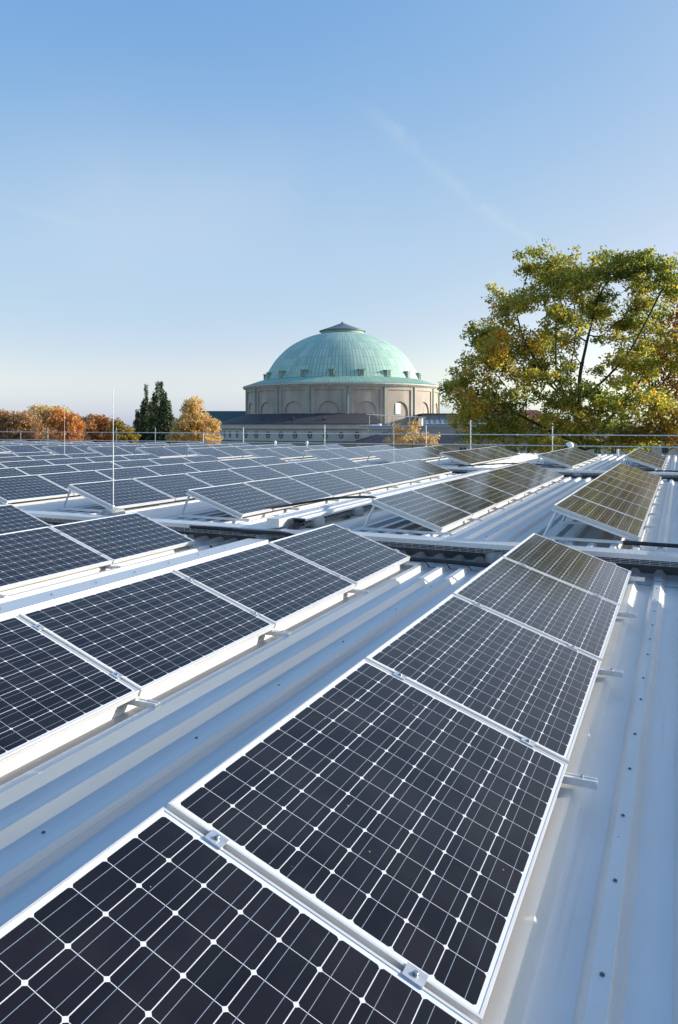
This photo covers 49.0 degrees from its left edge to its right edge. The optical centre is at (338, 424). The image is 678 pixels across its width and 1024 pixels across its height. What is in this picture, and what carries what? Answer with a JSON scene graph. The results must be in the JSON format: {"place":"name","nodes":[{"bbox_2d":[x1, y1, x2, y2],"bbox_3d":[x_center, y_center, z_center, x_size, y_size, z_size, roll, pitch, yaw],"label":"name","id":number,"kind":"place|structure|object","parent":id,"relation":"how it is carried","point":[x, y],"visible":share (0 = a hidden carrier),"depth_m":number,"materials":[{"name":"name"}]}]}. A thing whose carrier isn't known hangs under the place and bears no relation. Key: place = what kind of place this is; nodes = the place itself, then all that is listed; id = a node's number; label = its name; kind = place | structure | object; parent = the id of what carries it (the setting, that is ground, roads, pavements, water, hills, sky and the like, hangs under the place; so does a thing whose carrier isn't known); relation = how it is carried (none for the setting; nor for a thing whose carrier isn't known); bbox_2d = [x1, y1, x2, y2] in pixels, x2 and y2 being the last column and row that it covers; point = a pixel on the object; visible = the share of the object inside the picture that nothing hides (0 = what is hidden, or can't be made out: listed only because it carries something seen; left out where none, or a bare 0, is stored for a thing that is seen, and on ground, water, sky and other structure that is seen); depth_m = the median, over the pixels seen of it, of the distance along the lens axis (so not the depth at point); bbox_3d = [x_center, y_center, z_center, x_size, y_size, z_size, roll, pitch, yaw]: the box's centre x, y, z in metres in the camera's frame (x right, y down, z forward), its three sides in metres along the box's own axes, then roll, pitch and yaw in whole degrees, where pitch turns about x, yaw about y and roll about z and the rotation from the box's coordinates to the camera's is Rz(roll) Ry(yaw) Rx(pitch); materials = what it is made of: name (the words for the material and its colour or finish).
{"place":"outdoors","nodes":[
{"label":"outdoors","id":0,"kind":"place"},
{"bbox_2d":[0,0,677,426],"label":"sky","id":1,"kind":"structure","parent":0,"point":[193,192],"materials":[{"name":"blue"}]},
{"label":"support frame","id":2,"kind":"object","parent":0,"visible":0},
{"bbox_2d":[325,468,392,490],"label":"solar panel","id":3,"kind":"object","parent":2,"relation":"on","point":[362,479],"visible":1,"depth_m":16.29,"materials":[{"name":"blue"}]},
{"label":"ground","id":4,"kind":"structure","parent":0,"visible":0},
{"bbox_2d":[0,409,48,441],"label":"rusty tree","id":5,"kind":"object","parent":4,"relation":"on","point":[25,424],"visible":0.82,"depth_m":110.73,"materials":[{"name":"orange plant"}]},
{"bbox_2d":[23,404,74,438],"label":"gold tree","id":6,"kind":"object","parent":4,"relation":"on","point":[40,410],"visible":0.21,"depth_m":117.03,"materials":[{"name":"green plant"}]},
{"bbox_2d":[43,407,86,441],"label":"orange tree","id":7,"kind":"object","parent":4,"relation":"on","point":[73,423],"visible":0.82,"depth_m":105.41,"materials":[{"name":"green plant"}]},
{"bbox_2d":[85,413,114,442],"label":"orange tree","id":8,"kind":"object","parent":4,"relation":"on","point":[104,424],"visible":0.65,"depth_m":110.71,"materials":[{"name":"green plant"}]},
{"bbox_2d":[110,417,140,442],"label":"gold tree","id":9,"kind":"object","parent":4,"relation":"on","point":[119,425],"visible":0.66,"depth_m":103.10,"materials":[{"name":"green plant"}]},
{"bbox_2d":[137,384,153,442],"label":"poplar tree","id":10,"kind":"object","parent":4,"relation":"on","point":[145,405],"visible":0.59,"depth_m":113.62,"materials":[{"name":"green plant"}]},
{"bbox_2d":[146,380,160,442],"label":"poplar tree","id":11,"kind":"object","parent":4,"relation":"on","point":[155,398],"visible":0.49,"depth_m":111.72,"materials":[{"name":"green plant"}]},
{"bbox_2d":[154,381,176,443],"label":"poplar tree","id":12,"kind":"object","parent":4,"relation":"on","point":[164,422],"visible":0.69,"depth_m":109.61,"materials":[{"name":"green plant"}]},
{"bbox_2d":[165,395,223,444],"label":"maple tree","id":13,"kind":"object","parent":4,"relation":"on","point":[193,407],"visible":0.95,"depth_m":99.20,"materials":[{"name":"orange plant"}]},
{"bbox_2d":[174,411,244,442],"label":"green roofed building","id":14,"kind":"structure","parent":4,"relation":"on","point":[221,416],"depth_m":188.73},
{"bbox_2d":[217,322,440,447],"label":"domed hall","id":15,"kind":"structure","parent":4,"relation":"on","point":[341,377],"depth_m":156.88,"materials":[{"name":"stone"}]},
{"bbox_2d":[0,452,677,1023],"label":"exhibition hall","id":16,"kind":"structure","parent":4,"relation":"on","point":[594,936],"depth_m":3.73,"materials":[{"name":"metal"}]},
{"bbox_2d":[0,459,53,467],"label":"solar panel","id":17,"kind":"object","parent":16,"relation":"on","point":[25,463],"visible":0.32,"depth_m":20.46,"materials":[{"name":"blue"}]},
{"bbox_2d":[15,464,77,474],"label":"solar panel","id":18,"kind":"object","parent":16,"relation":"on","point":[44,469],"visible":0.4,"depth_m":17.97,"materials":[{"name":"blue"}]},
{"bbox_2d":[37,470,112,494],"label":"solar panel","id":19,"kind":"object","parent":16,"relation":"on","point":[64,480],"visible":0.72,"depth_m":15.44,"materials":[{"name":"blue"}]},
{"bbox_2d":[60,487,109,511],"bbox_3d":[-4.103,1.237,12.284,1.289,0.386,0.043,0,0,25],"label":"support frame","id":20,"kind":"object","parent":16,"relation":"on","point":[81,509],"visible":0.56,"depth_m":12.36,"materials":[{"name":"metal"}]},
{"bbox_2d":[68,479,174,507],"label":"solar panel","id":21,"kind":"object","parent":20,"relation":"on","point":[128,493],"visible":0.97,"depth_m":12.88,"materials":[{"name":"blue"}]},
{"bbox_2d":[66,461,122,470],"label":"solar panel","id":22,"kind":"object","parent":16,"relation":"on","point":[92,466],"visible":0.43,"depth_m":19.42,"materials":[{"name":"blue"}]},
{"bbox_2d":[100,388,125,515],"bbox_3d":[-3.565,0.426,11.740,0.388,2.003,0.388,0,0,-20],"label":"lightning rod","id":23,"kind":"object","parent":16,"relation":"on","point":[113,511],"visible":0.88,"depth_m":11.74,"materials":[{"name":"metal"}]},
{"bbox_2d":[104,564,122,568],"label":"support frame","id":24,"kind":"object","parent":16,"relation":"on","point":[111,566],"visible":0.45,"depth_m":8.52,"materials":[{"name":"metal"}]},
{"bbox_2d":[49,512,194,563],"bbox_3d":[-2.705,1.405,9.486,1.050,0.057,1.612,21,8,23],"label":"solar panel","id":25,"kind":"object","parent":24,"relation":"on","point":[122,538],"visible":1,"depth_m":9.38,"materials":[{"name":"grey"}]},
{"bbox_2d":[95,466,159,479],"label":"solar panel","id":26,"kind":"object","parent":16,"relation":"on","point":[129,472],"visible":0.62,"depth_m":16.96,"materials":[{"name":"blue"}]},
{"bbox_2d":[0,538,268,618],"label":"ridge channel","id":27,"kind":"object","parent":16,"relation":"on","point":[24,604],"visible":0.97,"depth_m":7.20,"materials":[{"name":"metal"}]},
{"bbox_2d":[110,459,158,467],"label":"solar panel","id":28,"kind":"object","parent":16,"relation":"on","point":[133,463],"visible":0.42,"depth_m":20.90,"materials":[{"name":"blue"}]},
{"bbox_2d":[125,695,159,707],"bbox_3d":[-1.636,1.452,4.573,1.289,0.386,0.043,0,0,25],"label":"support frame","id":29,"kind":"object","parent":16,"relation":"on","point":[138,701],"visible":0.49,"depth_m":4.33,"materials":[{"name":"metal"}]},
{"bbox_2d":[0,615,138,765],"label":"solar panel","id":30,"kind":"object","parent":29,"relation":"on","point":[51,688],"visible":1,"depth_m":4.14,"materials":[{"name":"grey"}]},
{"bbox_2d":[18,570,274,695],"bbox_3d":[-1.279,1.400,5.309,1.050,0.056,1.612,21,8,23],"label":"solar panel","id":31,"kind":"object","parent":29,"relation":"on","point":[145,635],"visible":0.98,"depth_m":5.13,"materials":[{"name":"grey"}]},
{"bbox_2d":[142,463,200,474],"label":"solar panel","id":32,"kind":"object","parent":16,"relation":"on","point":[170,469],"visible":0.62,"depth_m":18.40,"materials":[{"name":"blue"}]},
{"bbox_2d":[133,473,210,500],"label":"solar panel","id":33,"kind":"object","parent":16,"relation":"on","point":[176,486],"visible":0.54,"depth_m":14.31,"materials":[{"name":"blue"}]},
{"bbox_2d":[183,461,232,470],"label":"solar panel","id":34,"kind":"object","parent":16,"relation":"on","point":[208,465],"visible":0.59,"depth_m":19.86,"materials":[{"name":"blue"}]},
{"bbox_2d":[178,492,250,520],"bbox_3d":[-1.904,1.237,11.273,1.289,0.386,0.043,0,0,25],"label":"support frame","id":35,"kind":"object","parent":16,"relation":"on","point":[238,518],"visible":1,"depth_m":11.29,"materials":[{"name":"metal"}]},
{"bbox_2d":[184,469,252,485],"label":"solar panel","id":36,"kind":"object","parent":16,"relation":"on","point":[218,477],"visible":0.56,"depth_m":15.89,"materials":[{"name":"blue"}]},
{"bbox_2d":[218,458,261,467],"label":"solar panel","id":37,"kind":"object","parent":16,"relation":"on","point":[239,463],"visible":0.63,"depth_m":21.31,"materials":[{"name":"blue"}]},
{"bbox_2d":[189,525,294,535],"bbox_3d":[-1.204,1.480,10.073,2.005,0.128,0.116,0,0,24],"label":"black cable","id":38,"kind":"object","parent":16,"relation":"on","point":[243,530],"visible":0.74,"depth_m":10.08,"materials":[{"name":"rubber"}]},
{"bbox_2d":[227,465,286,480],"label":"solar panel","id":39,"kind":"object","parent":16,"relation":"on","point":[256,473],"visible":0.66,"depth_m":17.36,"materials":[{"name":"blue"}]},
{"bbox_2d":[255,535,274,541],"bbox_3d":[-1.007,1.565,10.146,0.270,0.125,0.270,0,0,0],"label":"concrete pad","id":40,"kind":"object","parent":16,"relation":"on","point":[268,538],"visible":0.23,"depth_m":10.03,"materials":[{"name":"grey concrete"}]},
{"bbox_2d":[23,510,677,566],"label":"cable tray","id":41,"kind":"object","parent":40,"relation":"on","point":[644,557],"visible":0.48,"depth_m":9.12,"materials":[{"name":"metal"}]},
{"bbox_2d":[263,462,316,475],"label":"solar panel","id":42,"kind":"object","parent":16,"relation":"on","point":[291,469],"visible":0.52,"depth_m":18.82,"materials":[{"name":"blue"}]},
{"bbox_2d":[284,506,299,509],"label":"support frame","id":43,"kind":"object","parent":16,"relation":"on","point":[292,508],"visible":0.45,"depth_m":12.49,"materials":[{"name":"metal"}]},
{"bbox_2d":[187,483,291,516],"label":"solar panel","id":44,"kind":"object","parent":43,"relation":"on","point":[242,499],"visible":0.98,"depth_m":11.83,"materials":[{"name":"blue"}]},
{"bbox_2d":[294,460,341,471],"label":"solar panel","id":45,"kind":"object","parent":16,"relation":"on","point":[318,465],"visible":0.56,"depth_m":20.28,"materials":[{"name":"blue"}]},
{"bbox_2d":[264,496,375,508],"bbox_3d":[0.088,1.221,11.185,3.248,0.316,1.056,0,0,32],"label":"black cable","id":46,"kind":"object","parent":16,"relation":"on","point":[316,500],"visible":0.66,"depth_m":11.89,"materials":[{"name":"rubber"}]},
{"bbox_2d":[0,420,677,450],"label":"guard rail","id":47,"kind":"object","parent":16,"relation":"on","point":[324,433],"visible":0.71,"depth_m":38.12,"materials":[{"name":"metal"}]},
{"bbox_2d":[346,587,368,593],"bbox_3d":[-0.301,1.452,7.481,1.289,0.386,0.044,0,0,25],"label":"support frame","id":48,"kind":"object","parent":16,"relation":"on","point":[358,591],"visible":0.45,"depth_m":7.24,"materials":[{"name":"metal"}]},
{"bbox_2d":[173,543,355,627],"bbox_3d":[-0.611,1.399,6.764,1.050,0.057,1.612,21,8,23],"label":"solar panel","id":49,"kind":"object","parent":48,"relation":"on","point":[275,585],"visible":0.98,"depth_m":6.62,"materials":[{"name":"grey"}]},
{"bbox_2d":[269,523,409,586],"bbox_3d":[0.059,1.394,8.216,1.050,0.056,1.612,20,8,23],"label":"solar panel","id":50,"kind":"object","parent":48,"relation":"on","point":[350,556],"visible":0.98,"depth_m":8.09,"materials":[{"name":"grey"}]},
{"bbox_2d":[267,469,488,527],"bbox_3d":[1.631,1.319,15.493,0.190,0.132,12.080,0,0,25],"label":"ridge channel","id":51,"kind":"object","parent":16,"relation":"on","point":[280,521],"visible":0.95,"depth_m":11.77,"materials":[{"name":"metal"}]},
{"bbox_2d":[292,470,489,526],"bbox_3d":[1.933,1.325,15.564,0.204,0.124,11.905,0,0,25],"label":"cable tray","id":52,"kind":"object","parent":16,"relation":"on","point":[331,513],"visible":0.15,"depth_m":11.18,"materials":[{"name":"metal"}]},
{"bbox_2d":[360,502,451,535],"bbox_3d":[0.886,1.252,9.970,1.289,0.386,0.044,0,0,25],"label":"support frame","id":53,"kind":"object","parent":16,"relation":"on","point":[437,532],"visible":1,"depth_m":9.98,"materials":[{"name":"metal"}]},
{"bbox_2d":[371,490,472,530],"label":"solar panel","id":54,"kind":"object","parent":53,"relation":"on","point":[426,510],"visible":1,"depth_m":10.52,"materials":[{"name":"grey"}]},
{"bbox_2d":[410,557,490,567],"bbox_3d":[1.832,1.593,8.359,2.254,0.064,0.077,0,0,23],"label":"black cable","id":55,"kind":"object","parent":16,"relation":"on","point":[456,562],"visible":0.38,"depth_m":8.59,"materials":[{"name":"rubber"}]},
{"bbox_2d":[467,518,481,520],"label":"support frame","id":56,"kind":"object","parent":16,"relation":"on","point":[472,519],"visible":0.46,"depth_m":11.18,"materials":[{"name":"metal"}]},
{"bbox_2d":[412,482,496,516],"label":"solar panel","id":57,"kind":"object","parent":56,"relation":"on","point":[469,503],"visible":0.96,"depth_m":12.06,"materials":[{"name":"grey"}]},
{"bbox_2d":[363,465,677,476],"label":"cable tray","id":58,"kind":"object","parent":16,"relation":"on","point":[598,472],"visible":0.08,"depth_m":20.62,"materials":[{"name":"metal"}]},
{"bbox_2d":[562,772,597,789],"bbox_3d":[0.559,1.417,3.565,1.289,0.386,0.044,0,0,25],"label":"support frame","id":59,"kind":"object","parent":16,"relation":"on","point":[581,780],"visible":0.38,"depth_m":3.31,"materials":[{"name":"metal"}]},
{"bbox_2d":[166,659,567,1023],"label":"solar panel","id":60,"kind":"object","parent":59,"relation":"on","point":[396,819],"visible":0.94,"depth_m":2.55,"materials":[{"name":"grey"}]},
{"bbox_2d":[365,594,600,762],"bbox_3d":[0.916,1.365,4.301,1.050,0.056,1.612,21,8,23],"label":"solar panel","id":61,"kind":"object","parent":59,"relation":"on","point":[513,678],"visible":0.91,"depth_m":4.09,"materials":[{"name":"grey"}]},
{"bbox_2d":[541,508,645,543],"bbox_3d":[3.097,1.231,9.031,1.289,0.386,0.045,0,0,25],"label":"support frame","id":62,"kind":"object","parent":16,"relation":"on","point":[556,511],"visible":0.91,"depth_m":9.08,"materials":[{"name":"metal"}]},
{"bbox_2d":[553,494,644,539],"bbox_3d":[3.448,1.180,9.758,1.050,0.056,1.612,21,8,23],"label":"solar panel","id":63,"kind":"object","parent":62,"relation":"on","point":[604,517],"visible":1,"depth_m":9.52,"materials":[{"name":"grey"}]},
{"bbox_2d":[558,516,655,528],"bbox_3d":[3.760,1.231,10.475,1.289,0.386,0.043,0,0,25],"label":"support frame","id":64,"kind":"object","parent":16,"relation":"on","point":[562,521],"visible":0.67,"depth_m":10.64,"materials":[{"name":"metal"}]},
{"bbox_2d":[571,486,649,521],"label":"solar panel","id":65,"kind":"object","parent":64,"relation":"on","point":[628,508],"visible":0.92,"depth_m":11.12,"materials":[{"name":"grey"}]},
{"bbox_2d":[617,611,635,617],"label":"support frame","id":66,"kind":"object","parent":16,"relation":"on","point":[626,614],"visible":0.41,"depth_m":6.22,"materials":[{"name":"metal"}]},
{"bbox_2d":[453,557,619,660],"bbox_3d":[1.585,1.363,5.755,1.050,0.056,1.612,20,8,23],"label":"solar panel","id":67,"kind":"object","parent":66,"relation":"on","point":[581,620],"visible":0.95,"depth_m":5.59,"materials":[{"name":"grey"}]},
{"bbox_2d":[629,576,644,581],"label":"support frame","id":68,"kind":"object","parent":16,"relation":"on","point":[637,578],"visible":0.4,"depth_m":7.67,"materials":[{"name":"metal"}]},
{"bbox_2d":[502,533,630,604],"bbox_3d":[2.252,1.363,7.210,1.050,0.056,1.612,20,8,23],"label":"solar panel","id":69,"kind":"object","parent":68,"relation":"on","point":[553,558],"visible":0.93,"depth_m":7.08,"materials":[{"name":"grey"}]},
{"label":"support frame","id":70,"kind":"object","parent":16,"relation":"on","visible":0},
{"bbox_2d":[441,477,515,505],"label":"solar panel","id":71,"kind":"object","parent":70,"relation":"on","point":[483,491],"visible":0.98,"depth_m":13.54,"materials":[{"name":"grey"}]},
{"bbox_2d":[465,472,530,497],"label":"solar panel","id":72,"kind":"object","parent":70,"relation":"on","point":[501,484],"visible":0.97,"depth_m":14.97,"materials":[{"name":"grey"}]},
{"label":"support frame","id":73,"kind":"object","parent":16,"relation":"on","visible":0},
{"bbox_2d":[486,468,543,490],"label":"solar panel","id":74,"kind":"object","parent":73,"relation":"on","point":[531,484],"visible":0.94,"depth_m":16.47,"materials":[{"name":"grey"}]},
{"bbox_2d":[502,465,554,485],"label":"solar panel","id":75,"kind":"object","parent":73,"relation":"on","point":[529,474],"visible":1,"depth_m":17.92,"materials":[{"name":"grey"}]},
{"label":"support frame","id":76,"kind":"object","parent":16,"relation":"on","visible":0},
{"bbox_2d":[515,462,563,480],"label":"solar panel","id":77,"kind":"object","parent":76,"relation":"on","point":[541,470],"visible":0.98,"depth_m":19.37,"materials":[{"name":"grey"}]},
{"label":"support frame","id":78,"kind":"object","parent":16,"relation":"on","visible":0},
{"bbox_2d":[243,477,332,505],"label":"solar panel","id":79,"kind":"object","parent":78,"relation":"on","point":[289,490],"visible":0.91,"depth_m":13.38,"materials":[{"name":"blue"}]},
{"bbox_2d":[287,472,365,496],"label":"solar panel","id":80,"kind":"object","parent":78,"relation":"on","point":[331,485],"visible":0.99,"depth_m":14.82,"materials":[{"name":"blue"}]},
{"label":"support frame","id":81,"kind":"object","parent":16,"relation":"on","visible":0},
{"bbox_2d":[355,464,415,484],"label":"solar panel","id":82,"kind":"object","parent":81,"relation":"on","point":[388,474],"visible":0.99,"depth_m":17.75,"materials":[{"name":"blue"}]},
{"label":"support frame","id":83,"kind":"object","parent":16,"relation":"on","visible":0},
{"bbox_2d":[379,462,434,479],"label":"solar panel","id":84,"kind":"object","parent":83,"relation":"on","point":[410,471],"visible":0.97,"depth_m":19.20,"materials":[{"name":"blue"}]},
{"bbox_2d":[401,459,451,475],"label":"solar panel","id":85,"kind":"object","parent":83,"relation":"on","point":[435,470],"visible":0.97,"depth_m":20.66,"materials":[{"name":"blue"}]},
{"label":"support frame","id":86,"kind":"object","parent":16,"relation":"on","visible":0},
{"bbox_2d":[322,458,362,468],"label":"solar panel","id":87,"kind":"object","parent":86,"relation":"on","point":[343,463],"visible":0.52,"depth_m":21.74,"materials":[{"name":"blue"}]},
{"label":"support frame","id":88,"kind":"object","parent":16,"relation":"on","visible":0},
{"bbox_2d":[0,475,73,502],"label":"solar panel","id":89,"kind":"object","parent":88,"relation":"on","point":[13,489],"visible":1,"depth_m":14.05,"materials":[{"name":"blue"}]},
{"label":"support frame","id":90,"kind":"object","parent":16,"relation":"on","visible":0},
{"bbox_2d":[440,451,482,464],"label":"solar panel","id":91,"kind":"object","parent":90,"relation":"on","point":[460,457],"visible":0.98,"depth_m":23.86,"materials":[{"name":"grey"}]},
{"label":"support frame","id":92,"kind":"object","parent":16,"relation":"on","visible":0},
{"bbox_2d":[188,447,233,458],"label":"solar panel","id":93,"kind":"object","parent":92,"relation":"on","point":[216,453],"visible":0.87,"depth_m":28.06,"materials":[{"name":"blue"}]},
{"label":"support frame","id":94,"kind":"object","parent":16,"relation":"on","visible":0},
{"bbox_2d":[136,447,181,457],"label":"solar panel","id":95,"kind":"object","parent":94,"relation":"on","point":[161,452],"visible":0.88,"depth_m":29.03,"materials":[{"name":"blue"}]},
{"label":"support frame","id":96,"kind":"object","parent":16,"relation":"on","visible":0},
{"bbox_2d":[87,446,133,455],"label":"solar panel","id":97,"kind":"object","parent":96,"relation":"on","point":[106,450],"visible":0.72,"depth_m":30.02,"materials":[{"name":"blue"}]},
{"bbox_2d":[382,418,440,447],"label":"maple","id":98,"kind":"object","parent":4,"relation":"on","point":[401,438],"visible":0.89,"depth_m":77.97,"materials":[{"name":"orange plant"}]},
{"bbox_2d":[419,413,529,425],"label":"glazed annex","id":99,"kind":"object","parent":4,"relation":"on","point":[434,419],"visible":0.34,"depth_m":152.70,"materials":[{"name":"glass"}]},
{"bbox_2d":[355,426,677,454],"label":"mansard wing","id":100,"kind":"structure","parent":4,"relation":"on","point":[443,439],"depth_m":120.49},
{"bbox_2d":[437,238,677,453],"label":"oak tree","id":101,"kind":"object","parent":4,"relation":"on","point":[496,341],"visible":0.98,"depth_m":50.43,"materials":[{"name":"green plant"}]},
{"bbox_2d":[607,403,677,454],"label":"field maple","id":102,"kind":"object","parent":4,"relation":"on","point":[667,427],"visible":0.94,"depth_m":47.04,"materials":[{"name":"green plant"}]},
{"bbox_2d":[634,297,677,415],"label":"orange oak","id":103,"kind":"object","parent":4,"relation":"on","point":[664,378],"visible":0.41,"depth_m":57.46,"materials":[{"name":"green plant"}]},
{"label":"support frame","id":104,"kind":"object","parent":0,"visible":0},
{"bbox_2d":[0,807,476,1023],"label":"solar panel","id":105,"kind":"object","parent":104,"relation":"on","point":[162,915],"visible":1,"depth_m":1.86,"materials":[{"name":"grey"}]},
{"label":"support frame","id":106,"kind":"object","parent":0,"visible":0},
{"bbox_2d":[0,526,111,590],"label":"solar panel","id":107,"kind":"object","parent":106,"relation":"on","point":[31,556],"visible":1,"depth_m":8.12,"materials":[{"name":"grey"}]},
{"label":"support frame","id":108,"kind":"object","parent":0,"visible":0},
{"bbox_2d":[0,504,53,533],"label":"solar panel","id":109,"kind":"object","parent":108,"relation":"on","point":[13,518],"visible":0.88,"depth_m":10.92,"materials":[{"name":"blue"}]},
{"label":"support frame","id":110,"kind":"object","parent":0,"visible":0},
{"bbox_2d":[584,479,652,508],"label":"solar panel","id":111,"kind":"object","parent":110,"relation":"on","point":[626,495],"visible":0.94,"depth_m":12.62,"materials":[{"name":"grey"}]},
{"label":"support frame","id":112,"kind":"object","parent":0,"visible":0},
{"bbox_2d":[595,474,655,499],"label":"solar panel","id":113,"kind":"object","parent":112,"relation":"on","point":[630,487],"visible":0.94,"depth_m":14.07,"materials":[{"name":"grey"}]},
{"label":"support frame","id":114,"kind":"object","parent":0,"visible":0},
{"bbox_2d":[603,470,657,491],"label":"solar panel","id":115,"kind":"object","parent":114,"relation":"on","point":[632,480],"visible":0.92,"depth_m":15.54,"materials":[{"name":"grey"}]},
{"bbox_2d":[610,466,659,485],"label":"solar panel","id":116,"kind":"object","parent":114,"relation":"on","point":[636,475],"visible":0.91,"depth_m":16.99,"materials":[{"name":"grey"}]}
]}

